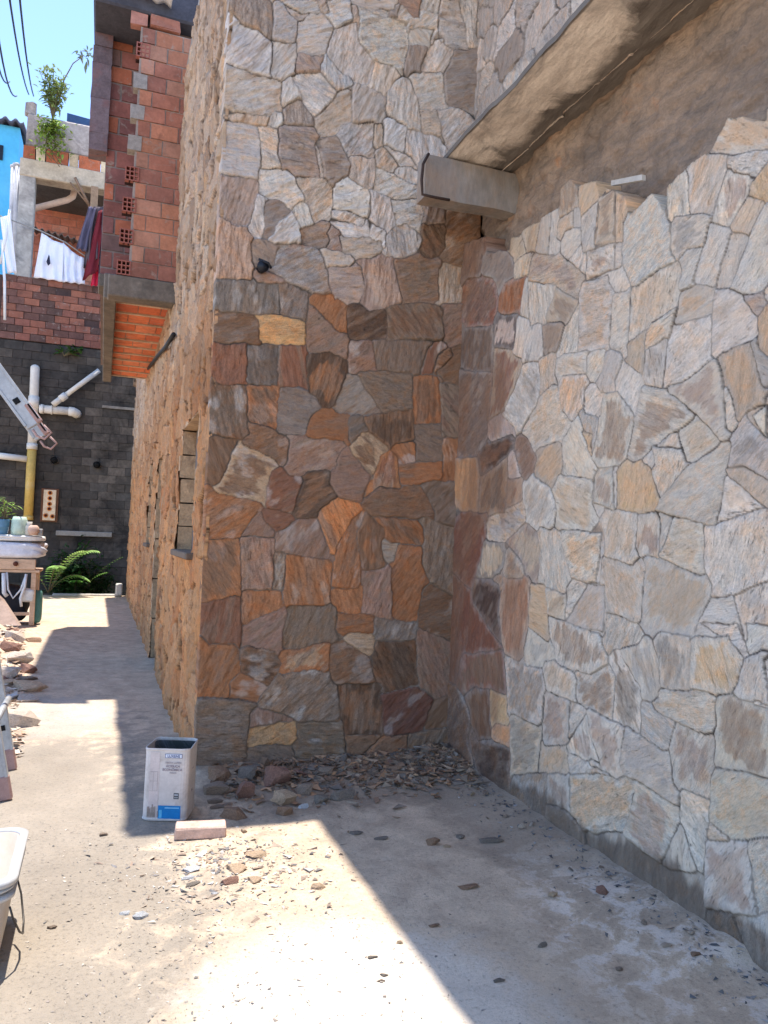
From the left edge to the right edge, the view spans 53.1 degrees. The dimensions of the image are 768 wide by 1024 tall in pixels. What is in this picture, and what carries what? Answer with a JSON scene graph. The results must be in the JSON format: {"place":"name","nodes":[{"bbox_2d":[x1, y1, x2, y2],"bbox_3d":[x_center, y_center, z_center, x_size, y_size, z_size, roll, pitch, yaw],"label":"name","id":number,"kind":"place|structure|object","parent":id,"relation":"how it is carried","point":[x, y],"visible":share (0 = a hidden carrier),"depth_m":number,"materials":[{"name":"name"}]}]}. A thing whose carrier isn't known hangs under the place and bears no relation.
{"place":"outdoors","nodes":[
{"label":"outdoors","id":0,"kind":"place"},
{"bbox_2d":[6,694,18,698],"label":"broken stone","id":1,"kind":"object","parent":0,"point":[13,696],"visible":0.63,"depth_m":6.42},
{"bbox_2d":[19,0,33,96],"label":"cable","id":2,"kind":"object","parent":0,"point":[21,14],"visible":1,"depth_m":14.15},
{"bbox_2d":[34,590,42,623],"bbox_3d":[-5.307,1.443,11.734,0.156,0.523,0.267,3,-2,-20],"label":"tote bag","id":3,"kind":"object","parent":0,"point":[38,605],"visible":0.66,"depth_m":11.64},
{"bbox_2d":[0,0,100,171],"label":"sky","id":4,"kind":"structure","parent":0,"point":[53,29],"materials":[{"name":"blue"}]},
{"bbox_2d":[0,595,767,1023],"bbox_3d":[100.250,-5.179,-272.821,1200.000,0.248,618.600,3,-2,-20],"label":"ground","id":5,"kind":"structure","parent":0,"point":[98,711],"depth_m":3.07,"materials":[{"name":"concrete"}]},
{"bbox_2d":[3,679,15,682],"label":"broken stone","id":6,"kind":"object","parent":5,"relation":"on","point":[8,680],"visible":0.5,"depth_m":6.87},
{"bbox_2d":[0,596,20,625],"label":"stone slab","id":7,"kind":"object","parent":5,"relation":"on","point":[7,616],"depth_m":10.83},
{"bbox_2d":[0,641,21,650],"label":"broken stone","id":8,"kind":"object","parent":5,"relation":"on","point":[8,646],"visible":0.99,"depth_m":8.49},
{"bbox_2d":[1,666,21,678],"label":"broken stone","id":9,"kind":"object","parent":5,"relation":"on","point":[10,672],"visible":0.88,"depth_m":7.12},
{"bbox_2d":[0,827,28,946],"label":"wheelbarrow","id":10,"kind":"object","parent":5,"relation":"on","point":[13,841],"visible":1,"depth_m":2.72,"materials":[{"name":"plastic"}]},
{"bbox_2d":[0,583,29,620],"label":"dark crate","id":11,"kind":"object","parent":5,"relation":"on","point":[14,603],"visible":0.47,"depth_m":11.51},
{"bbox_2d":[4,630,25,642],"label":"broken stone","id":12,"kind":"object","parent":5,"relation":"on","point":[18,636],"visible":0.77,"depth_m":9.26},
{"bbox_2d":[7,651,33,663],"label":"broken stone","id":13,"kind":"object","parent":5,"relation":"on","point":[23,657],"visible":0.86,"depth_m":7.95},
{"bbox_2d":[0,558,42,625],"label":"work table","id":14,"kind":"object","parent":5,"relation":"on","point":[20,565],"visible":0.94,"depth_m":11.45,"materials":[{"name":"brown wood"}]},
{"bbox_2d":[2,573,7,596],"bbox_3d":[-5.575,1.077,11.299,0.113,0.362,0.080,3,-2,-20],"label":"hose","id":15,"kind":"object","parent":14,"relation":"hanging from","point":[4,593],"visible":1,"depth_m":11.27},
{"bbox_2d":[6,572,24,598],"bbox_3d":[-5.444,1.092,11.357,0.287,0.396,0.048,3,-2,-20],"label":"hose","id":16,"kind":"object","parent":14,"relation":"hanging from","point":[7,580],"visible":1,"depth_m":11.32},
{"bbox_2d":[19,574,27,606],"bbox_3d":[-5.353,1.162,11.389,0.100,0.486,0.060,3,-2,-20],"label":"hose","id":17,"kind":"object","parent":14,"relation":"hanging from","point":[22,591],"visible":1,"depth_m":11.37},
{"bbox_2d":[0,541,47,558],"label":"plastic bundle","id":18,"kind":"object","parent":14,"relation":"on","point":[21,549],"visible":0.98,"depth_m":11.41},
{"bbox_2d":[0,534,45,540],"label":"plastic bundle","id":19,"kind":"object","parent":18,"relation":"on","point":[7,537],"visible":0.94,"depth_m":11.42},
{"bbox_2d":[0,519,9,533],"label":"blue pot","id":20,"kind":"object","parent":19,"relation":"on","point":[4,525],"visible":0.97,"depth_m":11.38,"materials":[{"name":"ceramic"}]},
{"bbox_2d":[0,497,22,519],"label":"potted plant","id":21,"kind":"object","parent":20,"relation":"in","point":[4,515],"visible":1,"depth_m":11.47,"materials":[{"name":"green plant"}]},
{"bbox_2d":[11,516,27,534],"bbox_3d":[-5.469,0.205,11.519,0.231,0.270,0.227,3,-2,-20],"label":"glass jar","id":22,"kind":"object","parent":19,"relation":"on","point":[18,524],"visible":0.96,"depth_m":11.43,"materials":[{"name":"glass"}]},
{"bbox_2d":[25,522,31,534],"bbox_3d":[-5.322,0.246,11.519,0.120,0.200,0.118,3,-2,-20],"label":"glass jar","id":23,"kind":"object","parent":19,"relation":"on","point":[26,527],"visible":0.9,"depth_m":11.47,"materials":[{"name":"glass"}]},
{"bbox_2d":[28,525,38,534],"bbox_3d":[-5.244,0.273,11.493,0.165,0.150,0.162,3,-2,-20],"label":"clay pot","id":24,"kind":"object","parent":19,"relation":"on","point":[33,529],"visible":1,"depth_m":11.44,"materials":[{"name":"ceramic"}]},
{"bbox_2d":[21,588,33,601],"bbox_3d":[-5.346,1.248,11.540,0.191,0.213,0.216,3,-2,-20],"label":"tote bag","id":25,"kind":"object","parent":14,"relation":"hanging from","point":[28,594],"visible":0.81,"depth_m":11.45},
{"bbox_2d":[9,710,40,726],"bbox_3d":[-2.651,1.522,5.636,0.248,0.108,0.130,9,2,-13],"label":"broken stone","id":26,"kind":"object","parent":5,"relation":"on","point":[27,718],"visible":0.88,"depth_m":5.60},
{"bbox_2d":[18,676,37,679],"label":"broken stone","id":27,"kind":"object","parent":5,"relation":"on","point":[27,678],"visible":0.87,"depth_m":7.14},
{"bbox_2d":[17,694,39,702],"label":"broken stone","id":28,"kind":"object","parent":5,"relation":"on","point":[27,697],"visible":0.85,"depth_m":6.40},
{"bbox_2d":[19,663,37,673],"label":"broken stone","id":29,"kind":"object","parent":5,"relation":"on","point":[28,668],"visible":0.93,"depth_m":7.63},
{"bbox_2d":[0,363,57,801],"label":"ladder","id":30,"kind":"object","parent":5,"relation":"on","point":[23,410],"visible":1,"depth_m":4.20,"materials":[{"name":"metal"}]},
{"bbox_2d":[13,680,48,691],"bbox_3d":[-3.138,1.554,6.818,0.311,0.088,0.216,8,-1,-25],"label":"broken stone","id":31,"kind":"object","parent":5,"relation":"on","point":[30,686],"visible":0.93,"depth_m":6.80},
{"bbox_2d":[25,637,41,641],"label":"broken stone","id":32,"kind":"object","parent":5,"relation":"on","point":[35,639],"visible":0.76,"depth_m":9.58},
{"bbox_2d":[40,550,98,592],"bbox_3d":[-7.076,1.279,16.456,1.935,0.968,0.896,4,-3,-38],"label":"fern","id":33,"kind":"object","parent":5,"relation":"on","point":[61,570],"visible":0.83,"depth_m":16.66,"materials":[{"name":"green plant"}]},
{"bbox_2d":[52,583,122,595],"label":"kerb","id":34,"kind":"structure","parent":5,"relation":"on","point":[118,589],"depth_m":17.18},
{"bbox_2d":[119,910,129,914],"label":"broken stone","id":35,"kind":"object","parent":5,"relation":"on","point":[127,912],"visible":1,"depth_m":2.94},
{"bbox_2d":[132,911,148,919],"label":"broken stone","id":36,"kind":"object","parent":5,"relation":"on","point":[140,915],"visible":1,"depth_m":2.92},
{"bbox_2d":[142,737,197,820],"bbox_3d":[-1.121,1.397,4.036,0.236,0.366,0.236,2,-2,-2],"label":"paint can","id":37,"kind":"object","parent":5,"relation":"on","point":[169,783],"visible":1,"depth_m":3.93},
{"bbox_2d":[148,771,157,790],"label":"printed window","id":38,"kind":"structure","parent":37,"relation":"in","point":[153,775],"depth_m":3.92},
{"bbox_2d":[181,875,195,879],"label":"broken stone","id":39,"kind":"object","parent":5,"relation":"on","point":[188,877],"visible":1,"depth_m":3.27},
{"bbox_2d":[182,865,200,871],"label":"broken stone","id":40,"kind":"object","parent":5,"relation":"on","point":[192,868],"visible":1,"depth_m":3.36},
{"bbox_2d":[185,881,199,886],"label":"broken stone","id":41,"kind":"object","parent":5,"relation":"on","point":[191,884],"visible":1,"depth_m":3.22,"materials":[{"name":"stone"}]},
{"bbox_2d":[174,819,225,839],"bbox_3d":[-0.896,1.554,3.753,0.249,0.061,0.102,3,-1,-15],"label":"brick","id":42,"kind":"object","parent":5,"relation":"on","point":[199,829],"visible":1,"depth_m":3.72,"materials":[{"name":"brick"}]},
{"bbox_2d":[207,798,222,803],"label":"broken stone","id":43,"kind":"object","parent":5,"relation":"on","point":[214,800],"visible":1,"depth_m":4.17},
{"bbox_2d":[203,781,229,794],"bbox_3d":[-0.942,1.552,4.306,0.146,0.067,0.086,3,9,-20],"label":"broken stone","id":44,"kind":"object","parent":5,"relation":"on","point":[217,788],"visible":1,"depth_m":4.28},
{"bbox_2d":[208,766,230,781],"bbox_3d":[-0.955,1.531,4.470,0.139,0.090,0.096,3,-2,-20],"label":"broken stone","id":45,"kind":"object","parent":5,"relation":"on","point":[218,773],"visible":0.88,"depth_m":4.46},
{"bbox_2d":[210,802,231,808],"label":"broken stone","id":46,"kind":"object","parent":5,"relation":"on","point":[220,805],"visible":1,"depth_m":4.12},
{"bbox_2d":[220,876,238,884],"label":"broken stone","id":47,"kind":"object","parent":5,"relation":"on","point":[231,880],"visible":1,"depth_m":3.24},
{"bbox_2d":[220,806,246,820],"bbox_3d":[-0.782,1.576,4.016,0.140,0.061,0.072,1,-2,16],"label":"broken stone","id":48,"kind":"object","parent":5,"relation":"on","point":[237,813],"visible":1,"depth_m":4.00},
{"bbox_2d":[226,863,247,873],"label":"broken stone","id":49,"kind":"object","parent":5,"relation":"on","point":[238,868],"visible":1,"depth_m":3.37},
{"bbox_2d":[235,780,254,797],"bbox_3d":[-0.764,1.546,4.262,0.097,0.110,0.062,15,11,-19],"label":"broken stone","id":50,"kind":"object","parent":5,"relation":"on","point":[246,789],"visible":0.95,"depth_m":4.25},
{"bbox_2d":[238,765,256,779],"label":"broken stone","id":51,"kind":"object","parent":5,"relation":"on","point":[249,772],"visible":0.97,"depth_m":4.51,"materials":[{"name":"stone"}]},
{"bbox_2d":[248,876,261,882],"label":"broken stone","id":52,"kind":"object","parent":5,"relation":"on","point":[254,879],"visible":1,"depth_m":3.27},
{"bbox_2d":[245,850,266,857],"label":"broken stone","id":53,"kind":"object","parent":5,"relation":"on","point":[257,853],"visible":1,"depth_m":3.53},
{"bbox_2d":[260,757,270,765],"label":"broken stone","id":54,"kind":"object","parent":5,"relation":"on","point":[265,761],"visible":0.81,"depth_m":4.70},
{"bbox_2d":[263,765,291,786],"bbox_3d":[-0.619,1.545,4.462,0.169,0.136,0.068,21,3,-18],"label":"broken stone","id":55,"kind":"object","parent":5,"relation":"on","point":[274,775],"visible":0.98,"depth_m":4.44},
{"bbox_2d":[270,789,296,805],"bbox_3d":[-0.556,1.578,4.230,0.152,0.073,0.074,9,7,-20],"label":"broken stone","id":56,"kind":"object","parent":5,"relation":"on","point":[281,797],"visible":1,"depth_m":4.22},
{"bbox_2d":[276,806,292,815],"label":"broken stone","id":57,"kind":"object","parent":5,"relation":"on","point":[284,810],"visible":1,"depth_m":4.07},
{"bbox_2d":[298,803,308,808],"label":"broken stone","id":58,"kind":"object","parent":5,"relation":"on","point":[304,806],"visible":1,"depth_m":4.18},
{"bbox_2d":[296,782,312,795],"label":"broken stone","id":59,"kind":"object","parent":5,"relation":"on","point":[303,789],"visible":1,"depth_m":4.35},
{"bbox_2d":[311,882,325,889],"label":"broken stone","id":60,"kind":"object","parent":5,"relation":"on","point":[319,886],"visible":1,"depth_m":3.23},
{"bbox_2d":[314,794,328,803],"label":"broken stone","id":61,"kind":"object","parent":5,"relation":"on","point":[321,798],"visible":1,"depth_m":4.25,"materials":[{"name":"stone"}]},
{"bbox_2d":[318,766,333,775],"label":"broken stone","id":62,"kind":"object","parent":5,"relation":"on","point":[328,770],"visible":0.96,"depth_m":4.65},
{"bbox_2d":[329,788,354,800],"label":"broken stone","id":63,"kind":"object","parent":5,"relation":"on","point":[342,794],"visible":0.98,"depth_m":4.33,"materials":[{"name":"stone"}]},
{"bbox_2d":[349,831,362,834],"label":"broken stone","id":64,"kind":"object","parent":5,"relation":"on","point":[355,832],"visible":1,"depth_m":3.84,"materials":[{"name":"stone"}]},
{"bbox_2d":[374,836,387,839],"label":"broken stone","id":65,"kind":"object","parent":5,"relation":"on","point":[381,838],"visible":1,"depth_m":3.79,"materials":[{"name":"stone"}]},
{"bbox_2d":[0,624,767,1023],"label":"grit","id":66,"kind":"object","parent":5,"relation":"on","point":[448,756],"visible":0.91,"depth_m":4.54,"materials":[{"name":"gravel"}]},
{"bbox_2d":[295,769,307,775],"bbox_3d":[-0.488,1.578,4.627,0.104,0.024,0.068,27,-24,-1],"label":"stone shard","id":67,"kind":"object","parent":66,"relation":"on","point":[299,772],"visible":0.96,"depth_m":4.61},
{"bbox_2d":[359,765,369,769],"bbox_3d":[-0.124,1.595,4.795,0.065,0.026,0.093,-4,-9,-33],"label":"stone shard","id":68,"kind":"object","parent":66,"relation":"on","point":[366,767],"visible":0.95,"depth_m":4.77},
{"bbox_2d":[365,778,379,785],"bbox_3d":[-0.070,1.616,4.592,0.100,0.028,0.068,-20,10,-10],"label":"stone shard","id":69,"kind":"object","parent":66,"relation":"on","point":[374,780],"visible":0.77,"depth_m":4.59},
{"bbox_2d":[389,765,401,770],"bbox_3d":[0.066,1.607,4.810,0.100,0.021,0.071,-26,37,-13],"label":"stone shard","id":70,"kind":"object","parent":66,"relation":"on","point":[396,767],"visible":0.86,"depth_m":4.80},
{"bbox_2d":[426,837,439,845],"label":"broken stone","id":71,"kind":"object","parent":5,"relation":"on","point":[432,841],"visible":1,"depth_m":3.74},
{"bbox_2d":[428,923,439,927],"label":"broken stone","id":72,"kind":"object","parent":5,"relation":"on","point":[433,925],"visible":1,"depth_m":2.94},
{"bbox_2d":[126,0,767,972],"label":"stone house","id":73,"kind":"structure","parent":5,"relation":"on","point":[450,418],"depth_m":4.75,"materials":[{"name":"stone"}]},
{"bbox_2d":[88,0,197,381],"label":"brick house","id":74,"kind":"structure","parent":73,"relation":"on","point":[141,48],"depth_m":7.99,"materials":[{"name":"brick"}]},
{"bbox_2d":[143,463,158,546],"bbox_3d":[-3.087,-0.140,10.325,0.205,1.216,0.971,3,-2,-20],"label":"window","id":75,"kind":"structure","parent":73,"relation":"in","point":[146,544],"depth_m":10.68,"materials":[{"name":"wood"}]},
{"bbox_2d":[149,455,163,670],"bbox_3d":[-2.499,0.499,8.683,0.171,2.418,0.970,3,-2,-20],"label":"door","id":76,"kind":"structure","parent":73,"relation":"in","point":[155,568],"depth_m":9.03,"materials":[{"name":"wood"}]},
{"bbox_2d":[170,410,201,559],"bbox_3d":[-1.449,-0.210,5.866,0.205,1.113,1.331,3,-2,-20],"label":"window","id":77,"kind":"structure","parent":73,"relation":"in","point":[188,467],"depth_m":6.41,"materials":[{"name":"concrete"}]},
{"bbox_2d":[456,834,464,838],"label":"broken stone","id":78,"kind":"object","parent":5,"relation":"on","point":[460,836],"visible":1,"depth_m":3.85,"materials":[{"name":"stone"}]},
{"bbox_2d":[457,883,477,889],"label":"broken stone","id":79,"kind":"object","parent":5,"relation":"on","point":[466,886],"visible":1,"depth_m":3.28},
{"bbox_2d":[479,837,503,842],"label":"broken stone","id":80,"kind":"object","parent":5,"relation":"on","point":[490,840],"visible":1,"depth_m":3.80,"materials":[{"name":"stone"}]},
{"bbox_2d":[493,978,504,982],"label":"broken stone","id":81,"kind":"object","parent":5,"relation":"on","point":[497,980],"visible":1,"depth_m":2.60,"materials":[{"name":"stone"}]},
{"bbox_2d":[518,823,525,828],"bbox_3d":[0.706,1.608,3.934,0.043,0.022,0.029,-2,-8,-37],"label":"stone shard","id":82,"kind":"object","parent":5,"relation":"on","point":[521,826],"visible":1,"depth_m":3.93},
{"bbox_2d":[538,941,547,947],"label":"broken stone","id":83,"kind":"object","parent":5,"relation":"on","point":[542,944],"visible":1,"depth_m":2.83,"materials":[{"name":"stone"}]},
{"bbox_2d":[548,891,557,896],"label":"broken stone","id":84,"kind":"object","parent":5,"relation":"on","point":[552,894],"visible":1,"depth_m":3.23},
{"bbox_2d":[596,885,608,894],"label":"broken stone","id":85,"kind":"object","parent":5,"relation":"on","point":[601,889],"visible":1,"depth_m":3.22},
{"bbox_2d":[660,942,671,947],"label":"broken stone","id":86,"kind":"object","parent":5,"relation":"on","point":[665,944],"visible":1,"depth_m":2.82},
{"bbox_2d":[690,951,700,956],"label":"broken stone","id":87,"kind":"object","parent":5,"relation":"on","point":[693,953],"visible":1,"depth_m":2.75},
{"bbox_3d":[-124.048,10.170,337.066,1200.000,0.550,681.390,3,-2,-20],"label":"terrain","id":88,"kind":"structure","parent":0,"visible":0},
{"bbox_2d":[0,116,26,274],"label":"blue house","id":89,"kind":"structure","parent":88,"relation":"on","point":[13,137],"depth_m":23.69,"materials":[{"name":"paint"}]},
{"bbox_2d":[0,145,3,160],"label":"window","id":90,"kind":"structure","parent":89,"relation":"in","point":[1,146],"depth_m":23.60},
{"bbox_2d":[0,274,135,595],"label":"block wall","id":91,"kind":"structure","parent":88,"relation":"on","point":[83,476],"depth_m":18.18,"materials":[{"name":"brick"}]},
{"bbox_2d":[23,364,39,519],"bbox_3d":[-8.152,-1.618,17.780,0.256,3.609,0.236,3,-2,-20],"label":"drain pipe","id":92,"kind":"object","parent":91,"relation":"attached to","point":[32,444],"visible":0.86,"depth_m":17.70,"materials":[{"name":"plastic"}]},
{"bbox_2d":[0,453,26,461],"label":"side pipe","id":93,"kind":"object","parent":92,"relation":"attached to","point":[12,457],"visible":1,"depth_m":17.59,"materials":[{"name":"plastic"}]},
{"bbox_2d":[6,102,105,285],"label":"balcony","id":94,"kind":"structure","parent":91,"relation":"on","point":[55,200],"depth_m":18.39,"materials":[{"name":"concrete"}]},
{"bbox_2d":[0,43,16,96],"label":"cable","id":95,"kind":"object","parent":94,"relation":"attached to","point":[5,71],"visible":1,"depth_m":14.13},
{"bbox_2d":[9,164,14,232],"bbox_3d":[-9.114,-7.272,18.777,0.169,2.444,0.154,3,-2,-20],"label":"pole","id":96,"kind":"object","parent":94,"relation":"attached to","point":[12,166],"visible":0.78,"depth_m":18.75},
{"bbox_2d":[13,162,19,252],"bbox_3d":[-9.033,-7.303,18.808,0.229,2.483,0.180,3,-2,-20],"label":"pole","id":97,"kind":"object","parent":94,"relation":"attached to","point":[16,189],"visible":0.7,"depth_m":18.76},
{"bbox_2d":[9,0,28,94],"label":"cable","id":98,"kind":"object","parent":94,"relation":"attached to","point":[11,11],"visible":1,"depth_m":14.05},
{"bbox_2d":[0,215,84,255],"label":"clothes line","id":99,"kind":"object","parent":94,"relation":"attached to","point":[47,234],"visible":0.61,"depth_m":18.01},
{"bbox_2d":[0,215,16,273],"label":"towel","id":100,"kind":"object","parent":99,"relation":"hanging from","point":[10,257],"visible":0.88,"depth_m":17.57,"materials":[{"name":"fabric"}]},
{"bbox_2d":[0,209,10,263],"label":"cord","id":101,"kind":"object","parent":100,"relation":"attached to","point":[7,228],"visible":1,"depth_m":17.36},
{"bbox_2d":[0,240,5,319],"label":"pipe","id":102,"kind":"object","parent":101,"relation":"hanging from","point":[4,284],"visible":1,"depth_m":17.30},
{"bbox_2d":[34,233,63,281],"bbox_3d":[-7.853,-6.001,18.017,0.622,1.100,0.202,3,-2,-20],"label":"shirt","id":103,"kind":"object","parent":99,"relation":"hanging from","point":[49,264],"visible":1,"depth_m":18.04,"materials":[{"name":"fabric"}]},
{"bbox_2d":[62,243,84,283],"bbox_3d":[-7.356,-5.890,18.227,0.520,0.936,0.129,3,-2,-20],"label":"shirt","id":104,"kind":"object","parent":99,"relation":"hanging from","point":[73,268],"visible":0.97,"depth_m":18.20,"materials":[{"name":"fabric"}]},
{"bbox_2d":[76,206,102,280],"bbox_3d":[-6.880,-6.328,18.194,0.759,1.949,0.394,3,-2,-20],"label":"jacket","id":105,"kind":"object","parent":99,"relation":"hanging from","point":[89,241],"visible":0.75,"depth_m":18.13,"materials":[{"name":"fabric"}]},
{"bbox_2d":[90,265,98,285],"bbox_3d":[-6.875,-5.654,18.308,0.206,0.554,0.110,3,-2,-20],"label":"red cloth","id":106,"kind":"object","parent":99,"relation":"hanging from","point":[94,281],"visible":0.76,"depth_m":18.30,"materials":[{"name":"fabric"}]},
{"bbox_2d":[29,114,76,166],"bbox_3d":[-7.741,-8.710,17.955,1.006,1.222,0.436,3,-2,-20],"label":"hanging plant","id":107,"kind":"object","parent":94,"relation":"hanging from","point":[53,127],"visible":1,"depth_m":17.95,"materials":[{"name":"green plant"}]},
{"bbox_2d":[28,46,92,117],"bbox_3d":[-7.746,-10.332,18.463,1.572,1.944,0.794,3,-2,-20],"label":"balcony plant","id":108,"kind":"object","parent":94,"relation":"on","point":[56,89],"visible":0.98,"depth_m":18.33,"materials":[{"name":"green plant"}]},
{"bbox_2d":[67,113,89,125],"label":"roof panel","id":109,"kind":"structure","parent":94,"relation":"on","point":[72,118],"depth_m":19.35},
{"bbox_2d":[39,404,80,418],"bbox_3d":[-7.588,-2.363,18.016,0.913,0.247,0.282,3,-2,-20],"label":"branch pipe","id":110,"kind":"object","parent":91,"relation":"attached to","point":[60,410],"visible":1,"depth_m":17.92,"materials":[{"name":"plastic"}]},
{"bbox_2d":[51,368,100,406],"bbox_3d":[-7.234,-2.923,18.043,1.058,1.009,0.175,3,-2,-20],"label":"waste pipe","id":111,"kind":"object","parent":110,"relation":"attached to","point":[62,397],"visible":1,"depth_m":17.98,"materials":[{"name":"plastic"}]},
{"bbox_2d":[54,344,83,356],"bbox_3d":[-7.430,-3.803,18.122,0.719,0.288,0.486,3,-2,-20],"label":"weed","id":112,"kind":"object","parent":91,"relation":"attached to","point":[72,351],"visible":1,"depth_m":18.12,"materials":[{"name":"green plant"}]},
{"bbox_2d":[41,535,103,594],"bbox_3d":[-7.167,1.391,17.597,1.369,1.762,1.060,3,-2,-20],"label":"shrub","id":113,"kind":"object","parent":88,"relation":"on","point":[74,568],"visible":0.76,"depth_m":17.44,"materials":[{"name":"green plant"}]},
{"bbox_2d":[40,557,122,593],"bbox_3d":[-6.853,1.582,17.491,1.694,1.160,0.816,4,-3,-42],"label":"fern","id":114,"kind":"object","parent":88,"relation":"on","point":[98,573],"visible":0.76,"depth_m":17.49,"materials":[{"name":"green plant"}]},
{"bbox_2d":[75,562,118,593],"bbox_3d":[-6.742,1.719,17.736,1.233,1.149,0.807,3,-2,-20],"label":"shrub","id":115,"kind":"object","parent":88,"relation":"on","point":[99,589],"visible":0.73,"depth_m":17.71,"materials":[{"name":"green plant"}]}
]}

